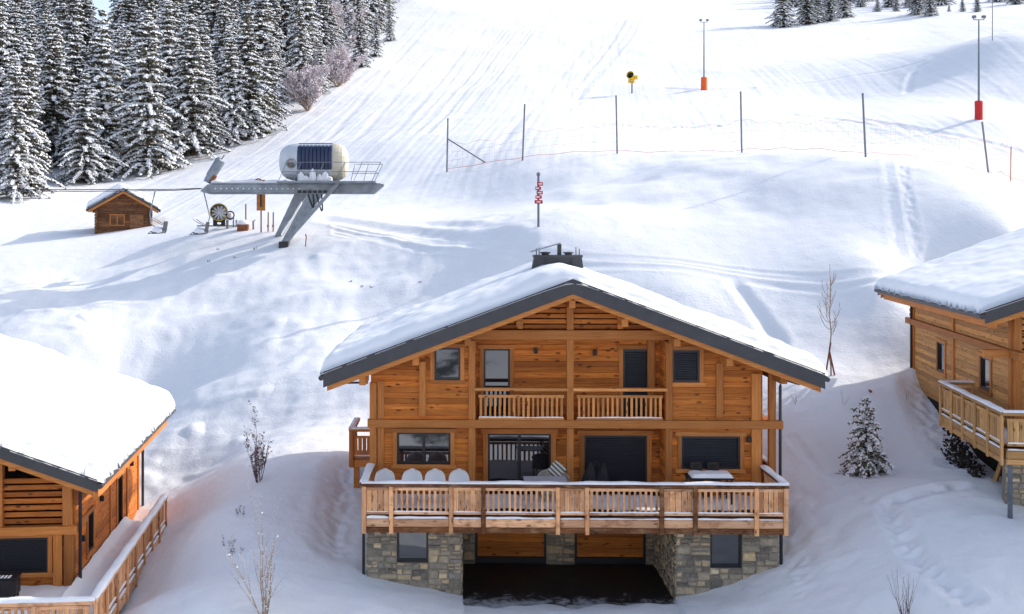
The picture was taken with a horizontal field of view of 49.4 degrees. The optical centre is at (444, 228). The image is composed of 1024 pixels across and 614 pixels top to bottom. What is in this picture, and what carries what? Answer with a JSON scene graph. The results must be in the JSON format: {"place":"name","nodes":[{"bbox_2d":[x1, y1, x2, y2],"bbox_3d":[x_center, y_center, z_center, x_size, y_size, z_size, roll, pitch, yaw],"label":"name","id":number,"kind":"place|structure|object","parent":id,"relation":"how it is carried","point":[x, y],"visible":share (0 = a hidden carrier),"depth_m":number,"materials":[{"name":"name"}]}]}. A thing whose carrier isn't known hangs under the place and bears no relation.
{"place":"outdoors","nodes":[
{"label":"outdoors","id":0,"kind":"place"},
{"bbox_2d":[21,0,121,34],"label":"sky","id":1,"kind":"structure","parent":0,"point":[101,4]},
{"bbox_2d":[0,0,1023,613],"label":"snow ground","id":2,"kind":"structure","parent":0,"point":[766,238],"depth_m":64.33,"materials":[{"name":"snow"}]},
{"bbox_2d":[0,0,25,122],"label":"spruce tree","id":3,"kind":"object","parent":2,"relation":"on","point":[4,39],"visible":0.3,"depth_m":135.50,"materials":[{"name":"green plant"}]},
{"bbox_2d":[1,3,24,62],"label":"spruce tree","id":4,"kind":"object","parent":2,"relation":"on","point":[14,9],"visible":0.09,"depth_m":164.78,"materials":[{"name":"green plant"}]},
{"bbox_2d":[0,0,35,56],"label":"spruce tree","id":5,"kind":"object","parent":2,"relation":"on","point":[19,2],"visible":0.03,"depth_m":171.67,"materials":[{"name":"green plant"}]},
{"bbox_2d":[5,21,34,86],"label":"spruce tree","id":6,"kind":"object","parent":2,"relation":"on","point":[17,47],"visible":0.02,"depth_m":143.38,"materials":[{"name":"green plant"}]},
{"bbox_2d":[0,55,51,203],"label":"spruce tree","id":7,"kind":"object","parent":2,"relation":"on","point":[16,161],"visible":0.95,"depth_m":98.87,"materials":[{"name":"green plant"}]},
{"bbox_2d":[0,51,55,178],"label":"spruce tree","id":8,"kind":"object","parent":2,"relation":"on","point":[2,114],"visible":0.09,"depth_m":112.31,"materials":[{"name":"green plant"}]},
{"bbox_2d":[16,1,41,54],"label":"spruce tree","id":9,"kind":"object","parent":2,"relation":"on","point":[28,13],"visible":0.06,"depth_m":157.95,"materials":[{"name":"green plant"}]},
{"bbox_2d":[21,15,41,124],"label":"spruce tree","id":10,"kind":"object","parent":2,"relation":"on","point":[31,31],"visible":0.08,"depth_m":150.92,"materials":[{"name":"green plant"}]},
{"bbox_2d":[0,42,67,192],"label":"spruce tree","id":11,"kind":"object","parent":2,"relation":"on","point":[36,137],"visible":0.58,"depth_m":104.20,"materials":[{"name":"green plant"}]},
{"bbox_2d":[27,17,75,154],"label":"spruce tree","id":12,"kind":"object","parent":2,"relation":"on","point":[39,60],"visible":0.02,"depth_m":127.12,"materials":[{"name":"green plant"}]},
{"bbox_2d":[28,14,79,147],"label":"spruce tree","id":13,"kind":"object","parent":2,"relation":"on","point":[44,21],"visible":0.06,"depth_m":133.19,"materials":[{"name":"green plant"}]},
{"bbox_2d":[28,14,88,166],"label":"spruce tree","id":14,"kind":"object","parent":2,"relation":"on","point":[54,130],"visible":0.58,"depth_m":122.14,"materials":[{"name":"green plant"}]},
{"bbox_2d":[51,0,71,51],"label":"spruce tree","id":15,"kind":"object","parent":2,"relation":"on","point":[59,9],"visible":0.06,"depth_m":156.91,"materials":[{"name":"green plant"}]},
{"bbox_2d":[58,22,98,135],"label":"spruce tree","id":16,"kind":"object","parent":2,"relation":"on","point":[78,64],"visible":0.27,"depth_m":140.98,"materials":[{"name":"green plant"}]},
{"bbox_2d":[54,0,108,111],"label":"spruce tree","id":17,"kind":"object","parent":2,"relation":"on","point":[73,8],"visible":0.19,"depth_m":149.43,"materials":[{"name":"green plant"}]},
{"bbox_2d":[0,334,175,613],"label":"chalet","id":18,"kind":"object","parent":2,"relation":"on","point":[77,437],"visible":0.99,"depth_m":34.82,"materials":[{"name":"wood"}]},
{"bbox_2d":[0,572,21,596],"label":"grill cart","id":19,"kind":"object","parent":18,"relation":"on","point":[10,584],"visible":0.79,"depth_m":32.23,"materials":[{"name":"black metal"}]},
{"bbox_2d":[0,535,52,577],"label":"window","id":20,"kind":"structure","parent":18,"relation":"in","point":[41,568],"depth_m":33.70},
{"bbox_2d":[85,504,95,559],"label":"window","id":21,"kind":"structure","parent":18,"relation":"in","point":[90,524],"depth_m":35.89,"materials":[{"name":"black"}]},
{"bbox_2d":[116,471,123,526],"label":"window","id":22,"kind":"structure","parent":18,"relation":"in","point":[120,479],"depth_m":40.55,"materials":[{"name":"black"}]},
{"bbox_2d":[72,0,104,83],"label":"spruce tree","id":23,"kind":"object","parent":2,"relation":"on","point":[89,26],"visible":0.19,"depth_m":171.97,"materials":[{"name":"green plant"}]},
{"bbox_2d":[51,73,128,185],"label":"spruce tree","id":24,"kind":"object","parent":2,"relation":"on","point":[88,162],"visible":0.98,"depth_m":112.76,"materials":[{"name":"green plant"}]},
{"bbox_2d":[50,9,143,179],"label":"spruce tree","id":25,"kind":"object","parent":2,"relation":"on","point":[105,95],"visible":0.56,"depth_m":118.12,"materials":[{"name":"green plant"}]},
{"bbox_2d":[100,0,126,67],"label":"spruce tree","id":26,"kind":"object","parent":2,"relation":"on","point":[112,14],"visible":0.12,"depth_m":187.15,"materials":[{"name":"green plant"}]},
{"bbox_2d":[105,23,125,135],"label":"spruce tree","id":27,"kind":"object","parent":2,"relation":"on","point":[114,44],"visible":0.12,"depth_m":137.35,"materials":[{"name":"green plant"}]},
{"bbox_2d":[84,0,149,111],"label":"spruce tree","id":28,"kind":"object","parent":2,"relation":"on","point":[130,11],"visible":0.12,"depth_m":150.04,"materials":[{"name":"green plant"}]},
{"bbox_2d":[105,25,137,142],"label":"spruce tree","id":29,"kind":"object","parent":2,"relation":"on","point":[122,84],"visible":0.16,"depth_m":129.44,"materials":[{"name":"green plant"}]},
{"bbox_2d":[86,184,160,233],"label":"hut","id":30,"kind":"object","parent":2,"relation":"on","point":[117,210],"visible":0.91,"depth_m":83.80,"materials":[{"name":"wood"}]},
{"bbox_2d":[130,214,143,228],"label":"door","id":31,"kind":"structure","parent":30,"relation":"in","point":[136,220],"depth_m":84.17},
{"bbox_2d":[108,37,169,165],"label":"spruce tree","id":32,"kind":"object","parent":2,"relation":"on","point":[137,54],"visible":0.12,"depth_m":123.21,"materials":[{"name":"green plant"}]},
{"bbox_2d":[131,0,166,56],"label":"spruce tree","id":33,"kind":"object","parent":2,"relation":"on","point":[146,4],"visible":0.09,"depth_m":160.19,"materials":[{"name":"green plant"}]},
{"bbox_2d":[105,10,193,181],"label":"spruce tree","id":34,"kind":"object","parent":2,"relation":"on","point":[141,119],"visible":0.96,"depth_m":116.33,"materials":[{"name":"green plant"}]},
{"bbox_2d":[146,3,187,100],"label":"spruce tree","id":35,"kind":"object","parent":2,"relation":"on","point":[175,15],"visible":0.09,"depth_m":145.55,"materials":[{"name":"green plant"}]},
{"bbox_2d":[145,0,196,76],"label":"spruce tree","id":36,"kind":"object","parent":2,"relation":"on","point":[182,20],"visible":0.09,"depth_m":151.02,"materials":[{"name":"green plant"}]},
{"bbox_2d":[152,0,195,133],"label":"spruce tree","id":37,"kind":"object","parent":2,"relation":"on","point":[167,56],"visible":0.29,"depth_m":137.95,"materials":[{"name":"green plant"}]},
{"bbox_2d":[166,30,204,137],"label":"spruce tree","id":38,"kind":"object","parent":2,"relation":"on","point":[181,52],"visible":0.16,"depth_m":133.27,"materials":[{"name":"green plant"}]},
{"bbox_2d":[179,0,206,41],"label":"spruce tree","id":39,"kind":"object","parent":2,"relation":"on","point":[192,5],"visible":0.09,"depth_m":165.10,"materials":[{"name":"green plant"}]},
{"bbox_2d":[161,14,241,158],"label":"spruce tree","id":40,"kind":"object","parent":2,"relation":"on","point":[189,104],"visible":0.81,"depth_m":123.63,"materials":[{"name":"green plant"}]},
{"bbox_2d":[189,15,220,109],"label":"spruce tree","id":41,"kind":"object","parent":2,"relation":"on","point":[206,38],"visible":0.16,"depth_m":141.94,"materials":[{"name":"green plant"}]},
{"bbox_2d":[196,55,231,152],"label":"spruce tree","id":42,"kind":"object","parent":2,"relation":"on","point":[216,113],"visible":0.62,"depth_m":125.53,"materials":[{"name":"green plant"}]},
{"bbox_2d":[194,0,234,82],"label":"spruce tree","id":43,"kind":"object","parent":2,"relation":"on","point":[214,6],"visible":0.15,"depth_m":158.41,"materials":[{"name":"green plant"}]},
{"bbox_2d":[197,203,236,228],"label":"snow gun","id":44,"kind":"object","parent":2,"relation":"on","point":[219,212],"visible":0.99,"depth_m":75.81,"materials":[{"name":"grey metal"}]},
{"bbox_2d":[199,0,239,102],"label":"spruce tree","id":45,"kind":"object","parent":2,"relation":"on","point":[219,42],"visible":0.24,"depth_m":148.10,"materials":[{"name":"green plant"}]},
{"bbox_2d":[215,13,247,127],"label":"spruce tree","id":46,"kind":"object","parent":2,"relation":"on","point":[233,22],"visible":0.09,"depth_m":137.56,"materials":[{"name":"green plant"}]},
{"bbox_2d":[209,0,256,100],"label":"spruce tree","id":47,"kind":"object","parent":2,"relation":"on","point":[233,9],"visible":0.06,"depth_m":154.66,"materials":[{"name":"green plant"}]},
{"bbox_2d":[214,26,258,146],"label":"spruce tree","id":48,"kind":"object","parent":2,"relation":"on","point":[230,86],"visible":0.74,"depth_m":127.71,"materials":[{"name":"green plant"}]},
{"bbox_2d":[212,4,288,140],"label":"spruce tree","id":49,"kind":"object","parent":2,"relation":"on","point":[256,114],"visible":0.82,"depth_m":129.64,"materials":[{"name":"green plant"}]},
{"bbox_2d":[243,400,272,482],"bbox_3d":[-6.750,7.844,40.347,1.022,3.040,1.844,0,0,0],"label":"shrub","id":50,"kind":"object","parent":2,"relation":"on","point":[259,464],"visible":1,"depth_m":40.42,"materials":[{"name":"brown plant"}]},
{"bbox_2d":[223,463,298,613],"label":"bare sapling","id":51,"kind":"object","parent":2,"relation":"on","point":[264,599],"visible":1,"depth_m":30.58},
{"bbox_2d":[244,0,286,100],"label":"spruce tree","id":52,"kind":"object","parent":2,"relation":"on","point":[261,12],"visible":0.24,"depth_m":152.87,"materials":[{"name":"green plant"}]},
{"bbox_2d":[255,34,293,119],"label":"spruce tree","id":53,"kind":"object","parent":2,"relation":"on","point":[268,53],"visible":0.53,"depth_m":140.72,"materials":[{"name":"green plant"}]},
{"bbox_2d":[263,0,292,85],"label":"spruce tree","id":54,"kind":"object","parent":2,"relation":"on","point":[277,35],"visible":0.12,"depth_m":158.27,"materials":[{"name":"green plant"}]},
{"bbox_2d":[265,0,311,72],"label":"spruce tree","id":55,"kind":"object","parent":2,"relation":"on","point":[286,12],"visible":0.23,"depth_m":171.77,"materials":[{"name":"green plant"}]},
{"bbox_2d":[201,143,383,247],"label":"chairlift station","id":56,"kind":"object","parent":2,"relation":"on","point":[315,172],"visible":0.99,"depth_m":71.45,"materials":[{"name":"metal"}]},
{"bbox_2d":[0,188,201,191],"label":"haul rope","id":57,"kind":"object","parent":56,"relation":"attached to","point":[102,189],"visible":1,"depth_m":71.07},
{"bbox_2d":[148,190,167,233],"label":"lift chair","id":58,"kind":"object","parent":57,"relation":"hanging from","point":[156,229],"visible":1,"depth_m":71.88,"materials":[{"name":"metal"}]},
{"bbox_2d":[275,3,324,101],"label":"spruce tree","id":59,"kind":"object","parent":2,"relation":"on","point":[299,61],"visible":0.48,"depth_m":150.80,"materials":[{"name":"green plant"}]},
{"bbox_2d":[274,62,332,110],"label":"frosted bush","id":60,"kind":"object","parent":2,"relation":"on","point":[306,91],"visible":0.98,"depth_m":142.66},
{"bbox_2d":[278,0,337,82],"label":"spruce tree","id":61,"kind":"object","parent":2,"relation":"on","point":[310,18],"visible":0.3,"depth_m":162.84,"materials":[{"name":"green plant"}]},
{"bbox_2d":[313,35,333,93],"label":"spruce tree","id":62,"kind":"object","parent":2,"relation":"on","point":[321,54],"visible":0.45,"depth_m":155.13,"materials":[{"name":"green plant"}]},
{"bbox_2d":[313,0,343,58],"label":"spruce tree","id":63,"kind":"object","parent":2,"relation":"on","point":[330,28],"visible":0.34,"depth_m":174.50,"materials":[{"name":"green plant"}]},
{"bbox_2d":[323,0,346,52],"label":"spruce tree","id":64,"kind":"object","parent":2,"relation":"on","point":[335,23],"visible":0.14,"depth_m":189.26,"materials":[{"name":"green plant"}]},
{"bbox_2d":[309,42,368,86],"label":"frosted bush","id":65,"kind":"object","parent":2,"relation":"on","point":[343,70],"visible":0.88,"depth_m":159.62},
{"bbox_2d":[326,0,369,56],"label":"larch tree","id":66,"kind":"object","parent":2,"relation":"on","point":[337,10],"visible":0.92,"depth_m":173.46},
{"bbox_2d":[340,0,379,46],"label":"spruce tree","id":67,"kind":"object","parent":2,"relation":"on","point":[365,18],"visible":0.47,"depth_m":201.44,"materials":[{"name":"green plant"}]},
{"bbox_2d":[346,1,375,67],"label":"spruce tree","id":68,"kind":"object","parent":2,"relation":"on","point":[359,46],"visible":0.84,"depth_m":176.40,"materials":[{"name":"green plant"}]},
{"bbox_2d":[367,14,384,56],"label":"spruce tree","id":69,"kind":"object","parent":2,"relation":"on","point":[375,44],"visible":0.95,"depth_m":189.01,"materials":[{"name":"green plant"}]},
{"bbox_2d":[363,0,391,34],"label":"spruce tree","id":70,"kind":"object","parent":2,"relation":"on","point":[377,7],"visible":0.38,"depth_m":219.05,"materials":[{"name":"white plant"}]},
{"bbox_2d":[382,0,395,40],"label":"spruce tree","id":71,"kind":"object","parent":2,"relation":"on","point":[391,30],"visible":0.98,"depth_m":207.50,"materials":[{"name":"white plant"}]},
{"bbox_2d":[522,104,525,160],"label":"net post","id":72,"kind":"object","parent":2,"relation":"on","point":[523,133],"visible":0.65,"depth_m":85.81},
{"bbox_2d":[449,119,1023,180],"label":"safety net","id":73,"kind":"object","parent":72,"relation":"attached to","point":[752,148],"visible":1,"depth_m":80.40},
{"bbox_2d":[535,172,542,226],"bbox_3d":[5.404,-1.271,63.729,0.480,3.930,0.255,0,0,0],"label":"piste marker","id":74,"kind":"object","parent":2,"relation":"on","point":[538,197],"visible":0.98,"depth_m":63.62,"materials":[{"name":"white plastic"}]},
{"bbox_2d":[318,243,829,601],"bbox_3d":[4.126,6.471,39.650,16.065,11.885,12.807,0,0,1],"label":"chalet","id":75,"kind":"object","parent":2,"relation":"on","point":[497,387],"visible":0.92,"depth_m":35.86,"materials":[{"name":"wood"}]},
{"bbox_2d":[374,468,394,501],"bbox_3d":[-1.885,8.074,34.648,0.658,1.060,0.585,0,0,6],"label":"shell chair","id":76,"kind":"object","parent":75,"relation":"on","point":[384,474],"visible":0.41,"depth_m":34.86,"materials":[{"name":"white plastic"}]},
{"bbox_2d":[402,468,422,505],"bbox_3d":[-1.013,8.074,34.629,0.658,1.060,0.585,0,0,-1],"label":"shell chair","id":77,"kind":"object","parent":75,"relation":"on","point":[412,474],"visible":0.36,"depth_m":34.84,"materials":[{"name":"white plastic"}]},
{"bbox_2d":[397,533,427,561],"bbox_3d":[-0.993,9.870,34.649,1.059,1.179,0.112,0,0,1],"label":"window","id":78,"kind":"structure","parent":75,"relation":"in","point":[411,547],"depth_m":34.66,"materials":[{"name":"glass"}]},
{"bbox_2d":[391,428,456,468],"bbox_3d":[-0.678,7.152,36.116,2.145,1.298,0.147,0,0,1],"label":"window","id":79,"kind":"structure","parent":75,"relation":"in","point":[416,448],"depth_m":36.13,"materials":[{"name":"black"}]},
{"bbox_2d":[425,468,445,505],"bbox_3d":[-0.296,8.074,34.614,0.658,1.060,0.585,0,0,0],"label":"shell chair","id":80,"kind":"object","parent":75,"relation":"on","point":[435,474],"visible":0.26,"depth_m":34.83,"materials":[{"name":"white plastic"}]},
{"bbox_2d":[429,344,466,383],"bbox_3d":[0.094,4.403,36.099,1.245,1.312,0.147,0,0,1],"label":"window","id":81,"kind":"structure","parent":75,"relation":"in","point":[446,363],"depth_m":36.08,"materials":[{"name":"black"}]},
{"bbox_2d":[449,469,468,498],"bbox_3d":[0.448,8.074,34.599,0.658,1.060,0.585,0,0,1],"label":"shell chair","id":82,"kind":"object","parent":75,"relation":"on","point":[458,475],"visible":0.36,"depth_m":34.81,"materials":[{"name":"white plastic"}]},
{"bbox_2d":[478,345,515,415],"bbox_3d":[1.740,5.053,36.997,1.281,2.355,0.143,0,0,1],"label":"balcony door","id":83,"kind":"structure","parent":75,"relation":"in","point":[496,361],"depth_m":37.02,"materials":[{"name":"black"}]},
{"bbox_2d":[475,493,545,563],"bbox_3d":[2.292,10.390,38.477,2.444,2.420,0.120,0,0,1],"label":"garage door","id":84,"kind":"structure","parent":75,"relation":"in","point":[489,547],"depth_m":38.47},
{"bbox_2d":[481,429,557,487],"bbox_3d":[2.493,7.671,36.981,2.562,1.998,0.143,0,0,1],"label":"window","id":85,"kind":"structure","parent":75,"relation":"in","point":[508,454],"depth_m":37.00,"materials":[{"name":"black"}]},
{"bbox_2d":[523,476,566,506],"bbox_3d":[3.128,8.215,34.564,1.320,0.810,0.830,0,0,1],"label":"deck table","id":86,"kind":"object","parent":75,"relation":"on","point":[547,478],"visible":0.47,"depth_m":34.66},
{"bbox_2d":[538,469,569,501],"bbox_3d":[3.500,8.198,35.324,1.064,0.912,0.968,0,0,-10],"label":"lounge chair","id":87,"kind":"object","parent":75,"relation":"on","point":[544,473],"visible":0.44,"depth_m":35.59,"materials":[{"name":"fabric"}]},
{"bbox_2d":[547,460,566,475],"bbox_3d":[3.581,7.700,35.390,0.668,0.606,0.218,0,0,1],"label":"striped cushion","id":88,"kind":"object","parent":87,"relation":"on","point":[555,468],"visible":0.94,"depth_m":35.34,"materials":[{"name":"fabric"}]},
{"bbox_2d":[579,461,611,495],"bbox_3d":[4.890,8.107,35.856,1.037,1.175,0.582,0,0,1],"label":"sling chair","id":89,"kind":"object","parent":75,"relation":"on","point":[589,474],"visible":0.59,"depth_m":35.90,"materials":[{"name":"black fabric"}]},
{"bbox_2d":[575,493,644,563],"bbox_3d":[5.721,10.390,38.405,2.429,2.420,0.120,0,0,1],"label":"garage door","id":90,"kind":"structure","parent":75,"relation":"in","point":[591,548],"depth_m":38.40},
{"bbox_2d":[577,430,653,481],"bbox_3d":[5.688,7.692,36.915,2.534,1.955,0.143,0,0,1],"label":"glass door","id":91,"kind":"structure","parent":75,"relation":"in","point":[626,455],"depth_m":36.93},
{"bbox_2d":[617,345,656,415],"bbox_3d":[6.398,5.053,36.900,1.337,2.355,0.143,0,0,1],"label":"balcony door","id":92,"kind":"structure","parent":75,"relation":"in","point":[632,358],"depth_m":36.93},
{"bbox_2d":[672,346,705,386],"bbox_3d":[7.815,4.458,35.938,1.272,1.312,0.147,0,0,1],"label":"window","id":93,"kind":"structure","parent":75,"relation":"in","point":[687,361],"depth_m":35.92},
{"bbox_2d":[684,470,734,504],"bbox_3d":[8.328,8.154,34.960,1.440,0.972,0.760,0,0,1],"label":"side table","id":94,"kind":"object","parent":75,"relation":"on","point":[708,475],"visible":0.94,"depth_m":34.65,"materials":[{"name":"white plastic"}]},
{"bbox_2d":[675,432,746,472],"bbox_3d":[8.611,7.248,35.921,2.283,1.326,0.147,0,0,1],"label":"window","id":95,"kind":"structure","parent":75,"relation":"in","point":[725,448],"depth_m":35.95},
{"bbox_2d":[710,534,741,566],"bbox_3d":[8.716,9.923,34.446,1.059,1.285,0.112,0,0,1],"label":"window","id":96,"kind":"structure","parent":75,"relation":"in","point":[725,550],"depth_m":34.46,"materials":[{"name":"glass"}]},
{"bbox_2d":[764,0,802,27],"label":"spruce tree","id":97,"kind":"object","parent":2,"relation":"on","point":[783,14],"visible":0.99,"depth_m":227.91,"materials":[{"name":"white plant"}]},
{"bbox_2d":[789,0,824,24],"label":"spruce tree","id":98,"kind":"object","parent":2,"relation":"on","point":[804,13],"visible":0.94,"depth_m":232.08,"materials":[{"name":"white plant"}]},
{"bbox_2d":[818,273,841,375],"bbox_3d":[16.236,4.005,46.841,0.840,5.007,0.822,0,0,43],"label":"bare tree","id":99,"kind":"object","parent":2,"relation":"on","point":[829,357],"visible":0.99,"depth_m":46.77,"materials":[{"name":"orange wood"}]},
{"bbox_2d":[821,0,843,20],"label":"spruce tree","id":100,"kind":"object","parent":2,"relation":"on","point":[830,9],"visible":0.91,"depth_m":236.19,"materials":[{"name":"grey plant"}]},
{"bbox_2d":[835,0,856,18],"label":"spruce tree","id":101,"kind":"object","parent":2,"relation":"on","point":[844,5],"visible":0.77,"depth_m":242.69,"materials":[{"name":"white plant"}]},
{"bbox_2d":[832,396,894,478],"bbox_3d":[14.783,7.815,38.888,2.206,3.865,2.449,0,0,-15],"label":"spruce sapling","id":102,"kind":"object","parent":2,"relation":"on","point":[867,454],"visible":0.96,"depth_m":38.82,"materials":[{"name":"green plant"}]},
{"bbox_2d":[887,563,918,613],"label":"bare shrub","id":103,"kind":"object","parent":2,"relation":"on","point":[908,610],"visible":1,"depth_m":28.60,"materials":[{"name":"brown plant"}]},
{"bbox_2d":[921,0,939,15],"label":"spruce tree","id":104,"kind":"object","parent":2,"relation":"on","point":[931,8],"visible":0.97,"depth_m":233.56,"materials":[{"name":"white plant"}]},
{"bbox_2d":[868,228,1023,518],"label":"chalet","id":105,"kind":"object","parent":2,"relation":"on","point":[965,320],"visible":0.84,"depth_m":37.87,"materials":[{"name":"wood"}]},
{"bbox_2d":[935,338,946,377],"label":"window","id":106,"kind":"structure","parent":105,"relation":"in","point":[941,344],"depth_m":43.13,"materials":[{"name":"black"}]},
{"bbox_2d":[978,351,992,396],"bbox_3d":[18.381,4.930,37.637,0.147,1.360,1.450,0,0,9],"label":"window","id":107,"kind":"structure","parent":105,"relation":"in","point":[985,372],"depth_m":37.84,"materials":[{"name":"black"}]},
{"bbox_2d":[940,427,986,477],"bbox_3d":[17.707,7.913,37.782,0.613,1.951,3.950,0,0,9],"label":"dead bush","id":108,"kind":"object","parent":2,"relation":"on","point":[963,458],"visible":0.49,"depth_m":37.95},
{"bbox_2d":[972,15,985,119],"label":"slope mast","id":109,"kind":"object","parent":2,"relation":"on","point":[978,109],"visible":0.92,"depth_m":97.10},
{"bbox_2d":[462,563,674,608],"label":"driveway","id":110,"kind":"structure","parent":0,"point":[502,585],"depth_m":36.05,"materials":[{"name":"asphalt"}]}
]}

